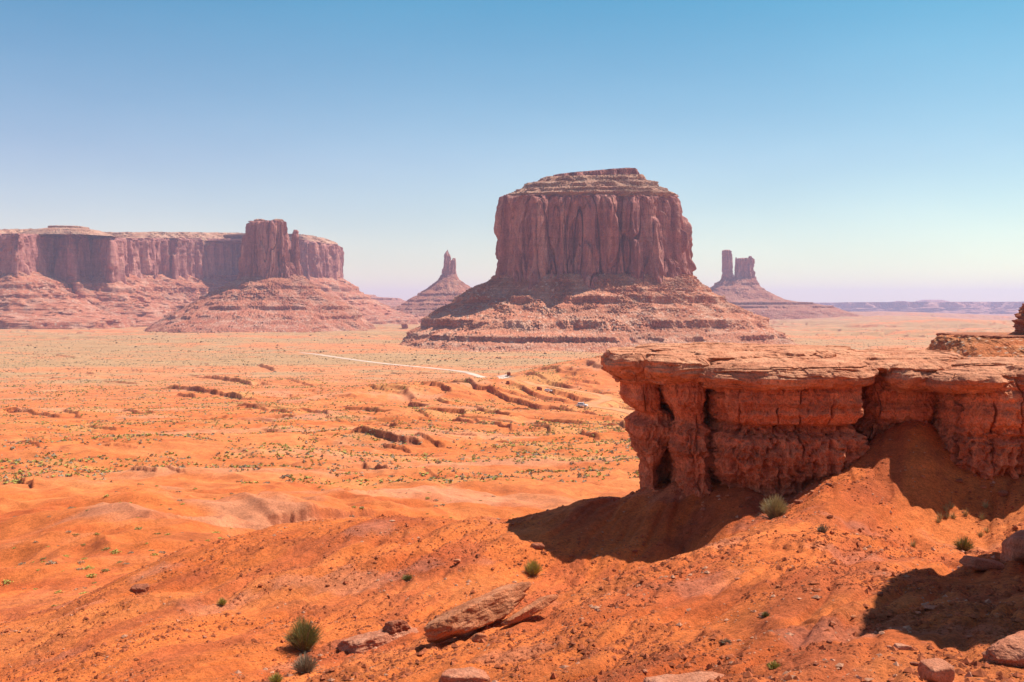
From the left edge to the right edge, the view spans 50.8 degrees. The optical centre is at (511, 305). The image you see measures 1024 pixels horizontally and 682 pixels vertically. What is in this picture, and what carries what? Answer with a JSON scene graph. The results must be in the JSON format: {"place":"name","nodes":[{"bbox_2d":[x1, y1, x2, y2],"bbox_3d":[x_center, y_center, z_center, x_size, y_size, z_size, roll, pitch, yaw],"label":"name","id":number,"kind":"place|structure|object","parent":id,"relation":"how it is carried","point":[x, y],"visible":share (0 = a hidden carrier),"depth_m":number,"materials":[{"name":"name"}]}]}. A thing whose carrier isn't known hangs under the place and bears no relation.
{"place":"outdoors","nodes":[
{"label":"outdoors","id":0,"kind":"place"},
{"bbox_2d":[307,353,513,378],"bbox_3d":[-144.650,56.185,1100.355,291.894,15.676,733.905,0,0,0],"label":"dirt road","id":1,"kind":"structure","parent":0,"point":[499,377],"depth_m":1056.01,"materials":[{"name":"beige soil"}]},
{"bbox_2d":[490,616,505,624],"bbox_3d":[-0.462,9.736,33.536,0.517,0.275,0.319,0,0,-37],"label":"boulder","id":2,"kind":"object","parent":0,"point":[497,621],"visible":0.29,"depth_m":33.38,"materials":[{"name":"stone"}]},
{"bbox_2d":[0,311,1023,681],"bbox_3d":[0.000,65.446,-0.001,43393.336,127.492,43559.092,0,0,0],"label":"ground","id":3,"kind":"structure","parent":0,"point":[46,515],"depth_m":54.00,"materials":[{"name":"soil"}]},
{"bbox_2d":[46,560,57,564],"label":"desert bush","id":4,"kind":"object","parent":3,"relation":"on","point":[54,562],"visible":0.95,"depth_m":81.32,"materials":[{"name":"grey plant"}]},
{"bbox_2d":[86,573,96,577],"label":"desert bush","id":5,"kind":"object","parent":3,"relation":"on","point":[89,576],"visible":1,"depth_m":76.96,"materials":[{"name":"plant"}]},
{"bbox_2d":[110,549,121,553],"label":"desert bush","id":6,"kind":"object","parent":3,"relation":"on","point":[114,551],"visible":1,"depth_m":86.00,"materials":[{"name":"plant"}]},
{"bbox_2d":[130,583,149,593],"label":"boulder","id":7,"kind":"object","parent":3,"relation":"on","point":[138,588],"visible":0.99,"depth_m":49.76,"materials":[{"name":"red stone"}]},
{"bbox_2d":[0,225,422,328],"bbox_3d":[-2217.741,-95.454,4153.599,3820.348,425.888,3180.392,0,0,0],"label":"mesa","id":8,"kind":"structure","parent":3,"relation":"on","point":[64,277],"depth_m":3513.61,"materials":[{"name":"stone"}]},
{"bbox_2d":[216,597,226,606],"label":"desert shrub","id":9,"kind":"object","parent":3,"relation":"on","point":[221,602],"visible":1,"depth_m":46.71,"materials":[{"name":"green plant"}]},
{"bbox_2d":[143,219,375,332],"bbox_3d":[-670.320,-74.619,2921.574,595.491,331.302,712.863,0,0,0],"label":"butte","id":10,"kind":"object","parent":3,"relation":"on","point":[271,288],"visible":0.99,"depth_m":2845.29,"materials":[{"name":"stone"}]},
{"bbox_2d":[266,672,283,681],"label":"desert shrub","id":11,"kind":"object","parent":3,"relation":"on","point":[275,678],"visible":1,"depth_m":30.99,"materials":[{"name":"green plant"}]},
{"bbox_2d":[282,615,324,657],"bbox_3d":[-7.378,11.629,38.364,2.400,1.227,2.325,0,0,0],"label":"desert shrub","id":12,"kind":"object","parent":3,"relation":"on","point":[302,638],"visible":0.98,"depth_m":38.12,"materials":[{"name":"green plant"}]},
{"bbox_2d":[290,653,324,675],"bbox_3d":[-6.114,10.670,32.247,1.375,0.660,1.465,0,0,0],"label":"desert shrub","id":13,"kind":"object","parent":3,"relation":"on","point":[306,664],"visible":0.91,"depth_m":32.13,"materials":[{"name":"grey plant"}]},
{"bbox_2d":[337,627,418,653],"bbox_3d":[-4.542,11.602,37.250,2.857,0.738,1.463,0,0,-25],"label":"boulder","id":14,"kind":"object","parent":3,"relation":"on","point":[361,643],"visible":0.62,"depth_m":36.71,"materials":[{"name":"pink stone"}]},
{"bbox_2d":[382,620,410,634],"bbox_3d":[-4.035,11.145,37.488,0.873,0.476,0.649,0,0,-38],"label":"boulder","id":15,"kind":"object","parent":14,"relation":"on","point":[393,627],"visible":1,"depth_m":37.29,"materials":[{"name":"red stone"}]},
{"bbox_2d":[367,294,405,307],"bbox_3d":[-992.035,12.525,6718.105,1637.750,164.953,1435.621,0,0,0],"label":"mesa","id":16,"kind":"structure","parent":3,"relation":"on","point":[392,302],"depth_m":6451.51,"materials":[{"name":"red stone"}]},
{"bbox_2d":[402,574,412,581],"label":"desert shrub","id":17,"kind":"object","parent":3,"relation":"on","point":[408,577],"visible":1,"depth_m":47.32,"materials":[{"name":"green plant"}]},
{"bbox_2d":[392,250,470,316],"bbox_3d":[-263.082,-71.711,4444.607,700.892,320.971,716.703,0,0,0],"label":"butte","id":18,"kind":"object","parent":3,"relation":"on","point":[447,287],"visible":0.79,"depth_m":4383.13,"materials":[{"name":"red stone"}]},
{"bbox_2d":[438,667,489,681],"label":"boulder","id":19,"kind":"object","parent":3,"relation":"on","point":[470,674],"visible":1,"depth_m":25.34,"materials":[{"name":"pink stone"}]},
{"bbox_2d":[424,581,530,643],"bbox_3d":[-1.046,9.348,32.852,3.573,1.562,1.406,0,0,-35],"label":"boulder","id":20,"kind":"object","parent":3,"relation":"on","point":[492,606],"visible":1,"depth_m":32.32,"materials":[{"name":"stone"}]},
{"bbox_2d":[472,633,486,641],"bbox_3d":[-0.943,9.628,31.336,0.456,0.248,0.405,0,0,0],"label":"boulder","id":21,"kind":"object","parent":3,"relation":"on","point":[476,636],"visible":0.59,"depth_m":31.19,"materials":[{"name":"stone"}]},
{"bbox_2d":[0,330,967,486],"bbox_3d":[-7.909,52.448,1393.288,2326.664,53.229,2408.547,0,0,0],"label":"scrub","id":22,"kind":"object","parent":3,"relation":"on","point":[333,470],"visible":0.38,"depth_m":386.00,"materials":[{"name":"green plant"}]},
{"bbox_2d":[501,594,558,624],"bbox_3d":[0.539,9.077,32.226,1.797,0.715,0.601,0,0,-33],"label":"boulder","id":23,"kind":"object","parent":3,"relation":"on","point":[536,606],"visible":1,"depth_m":32.03,"materials":[{"name":"stone"}]},
{"bbox_2d":[523,557,545,577],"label":"desert shrub","id":24,"kind":"object","parent":3,"relation":"on","point":[533,568],"visible":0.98,"depth_m":47.84,"materials":[{"name":"green plant"}]},
{"bbox_2d":[531,543,544,548],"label":"boulder","id":25,"kind":"object","parent":3,"relation":"on","point":[537,545],"visible":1,"depth_m":50.33,"materials":[{"name":"brown stone"}]},
{"bbox_2d":[577,402,587,406],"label":"parked car","id":26,"kind":"object","parent":3,"relation":"on","point":[581,404],"visible":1,"depth_m":517.66,"materials":[{"name":"white paint"}]},
{"bbox_2d":[398,168,797,352],"bbox_3d":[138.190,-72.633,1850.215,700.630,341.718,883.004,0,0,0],"label":"butte","id":27,"kind":"object","parent":3,"relation":"on","point":[598,261],"visible":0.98,"depth_m":1780.01,"materials":[{"name":"stone"}]},
{"bbox_2d":[643,671,723,681],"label":"boulder","id":28,"kind":"object","parent":3,"relation":"on","point":[701,676],"visible":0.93,"depth_m":20.45,"materials":[{"name":"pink stone"}]},
{"bbox_2d":[719,638,731,644],"bbox_3d":[4.752,7.450,23.928,0.345,0.164,0.322,0,0,-43],"label":"desert shrub","id":29,"kind":"object","parent":3,"relation":"on","point":[728,641],"visible":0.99,"depth_m":23.89,"materials":[{"name":"plant"}]},
{"bbox_2d":[759,611,769,617],"bbox_3d":[6.283,7.675,26.794,0.332,0.166,0.359,0,0,0],"label":"desert shrub","id":30,"kind":"object","parent":3,"relation":"on","point":[766,614],"visible":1,"depth_m":26.79,"materials":[{"name":"green plant"}]},
{"bbox_2d":[753,493,791,520],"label":"desert shrub","id":31,"kind":"object","parent":3,"relation":"on","point":[775,507],"visible":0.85,"depth_m":46.30,"materials":[{"name":"plant"}]},
{"bbox_2d":[766,660,779,668],"bbox_3d":[4.998,6.900,20.713,0.462,0.174,0.505,0,0,24],"label":"desert shrub","id":32,"kind":"object","parent":3,"relation":"on","point":[774,665],"visible":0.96,"depth_m":20.65,"materials":[{"name":"green plant"}]},
{"bbox_2d":[709,250,862,319],"bbox_3d":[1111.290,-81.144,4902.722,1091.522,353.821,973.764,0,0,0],"label":"butte","id":33,"kind":"object","parent":3,"relation":"on","point":[741,287],"visible":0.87,"depth_m":4807.12,"materials":[{"name":"red stone"}]},
{"bbox_2d":[794,500,802,503],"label":"stone","id":34,"kind":"object","parent":3,"relation":"on","point":[798,501],"visible":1,"depth_m":47.23,"materials":[{"name":"brown stone"}]},
{"bbox_2d":[600,342,1023,498],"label":"rock shelf","id":35,"kind":"object","parent":3,"relation":"on","point":[782,420],"visible":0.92,"depth_m":52.44,"materials":[{"name":"stone"}]},
{"bbox_2d":[816,524,828,533],"bbox_3d":[11.226,8.042,39.016,0.563,0.379,0.688,0,0,0],"label":"desert shrub","id":36,"kind":"object","parent":3,"relation":"on","point":[821,529],"visible":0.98,"depth_m":38.94,"materials":[{"name":"green plant"}]},
{"bbox_2d":[893,643,911,649],"bbox_3d":[7.421,6.487,20.488,0.312,0.109,0.209,0,0,-5],"label":"boulder","id":37,"kind":"object","parent":3,"relation":"on","point":[900,646],"visible":0.98,"depth_m":20.40,"materials":[{"name":"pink stone"}]},
{"bbox_2d":[907,538,916,546],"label":"grass tuft","id":38,"kind":"object","parent":3,"relation":"on","point":[912,544],"visible":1,"depth_m":43.81,"materials":[{"name":"plant"}]},
{"bbox_2d":[910,661,918,665],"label":"stone","id":39,"kind":"object","parent":3,"relation":"on","point":[914,663],"visible":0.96,"depth_m":19.19,"materials":[{"name":"red stone"}]},
{"bbox_2d":[815,302,1023,313],"bbox_3d":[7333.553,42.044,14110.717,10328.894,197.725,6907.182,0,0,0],"label":"mesa","id":40,"kind":"structure","parent":3,"relation":"on","point":[977,307],"depth_m":11777.67,"materials":[{"name":"stone"}]},
{"bbox_2d":[923,605,936,609],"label":"boulder","id":41,"kind":"object","parent":3,"relation":"on","point":[929,606],"visible":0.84,"depth_m":24.88,"materials":[{"name":"brown stone"}]},
{"bbox_2d":[917,658,954,681],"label":"boulder","id":42,"kind":"object","parent":3,"relation":"on","point":[935,670],"visible":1,"depth_m":17.75,"materials":[{"name":"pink stone"}]},
{"bbox_2d":[951,535,979,553],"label":"desert shrub","id":43,"kind":"object","parent":3,"relation":"on","point":[965,545],"visible":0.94,"depth_m":43.24,"materials":[{"name":"green plant"}]},
{"bbox_2d":[962,508,968,515],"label":"grass tuft","id":44,"kind":"object","parent":3,"relation":"on","point":[965,514],"visible":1,"depth_m":48.19,"materials":[{"name":"plant"}]},
{"bbox_2d":[977,530,984,536],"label":"grass tuft","id":45,"kind":"object","parent":3,"relation":"on","point":[980,533],"visible":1,"depth_m":45.80,"materials":[{"name":"plant"}]},
{"bbox_2d":[959,555,1004,571],"bbox_3d":[14.292,7.843,32.659,1.242,0.538,0.791,0,0,-8],"label":"boulder","id":46,"kind":"object","parent":3,"relation":"on","point":[976,563],"visible":0.83,"depth_m":32.34,"materials":[{"name":"brown stone"}]},
{"bbox_2d":[981,630,1023,667],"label":"boulder","id":47,"kind":"object","parent":3,"relation":"on","point":[1008,650],"visible":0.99,"depth_m":19.43,"materials":[{"name":"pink stone"}]},
{"bbox_2d":[998,490,1008,496],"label":"stone","id":48,"kind":"object","parent":3,"relation":"on","point":[1003,493],"visible":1,"depth_m":49.13,"materials":[{"name":"brown stone"}]},
{"bbox_2d":[1000,530,1023,562],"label":"boulder","id":49,"kind":"object","parent":3,"relation":"on","point":[1012,545],"visible":0.84,"depth_m":32.87,"materials":[{"name":"brown stone"}]},
{"bbox_2d":[0,0,1023,302],"label":"sky","id":50,"kind":"structure","parent":0,"point":[855,150],"materials":[{"name":"blue"}]},
{"bbox_2d":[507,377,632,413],"bbox_3d":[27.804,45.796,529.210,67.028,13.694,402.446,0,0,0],"label":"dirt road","id":51,"kind":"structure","parent":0,"point":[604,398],"depth_m":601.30,"materials":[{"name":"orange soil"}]},
{"bbox_2d":[915,300,949,301],"bbox_3d":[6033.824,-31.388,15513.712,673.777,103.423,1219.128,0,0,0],"label":"butte","id":52,"kind":"object","parent":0,"point":[932,301],"visible":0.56,"depth_m":15344.94,"materials":[{"name":"stone"}]},
{"bbox_2d":[925,332,1023,356],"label":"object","id":53,"kind":"structure","parent":0,"point":[985,344],"depth_m":250.81,"materials":[{"name":"stone"}]},
{"bbox_2d":[1009,303,1023,334],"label":"rock crag","id":54,"kind":"structure","parent":53,"relation":"on","point":[1018,326],"depth_m":262.74,"materials":[{"name":"brown stone"}]}
]}

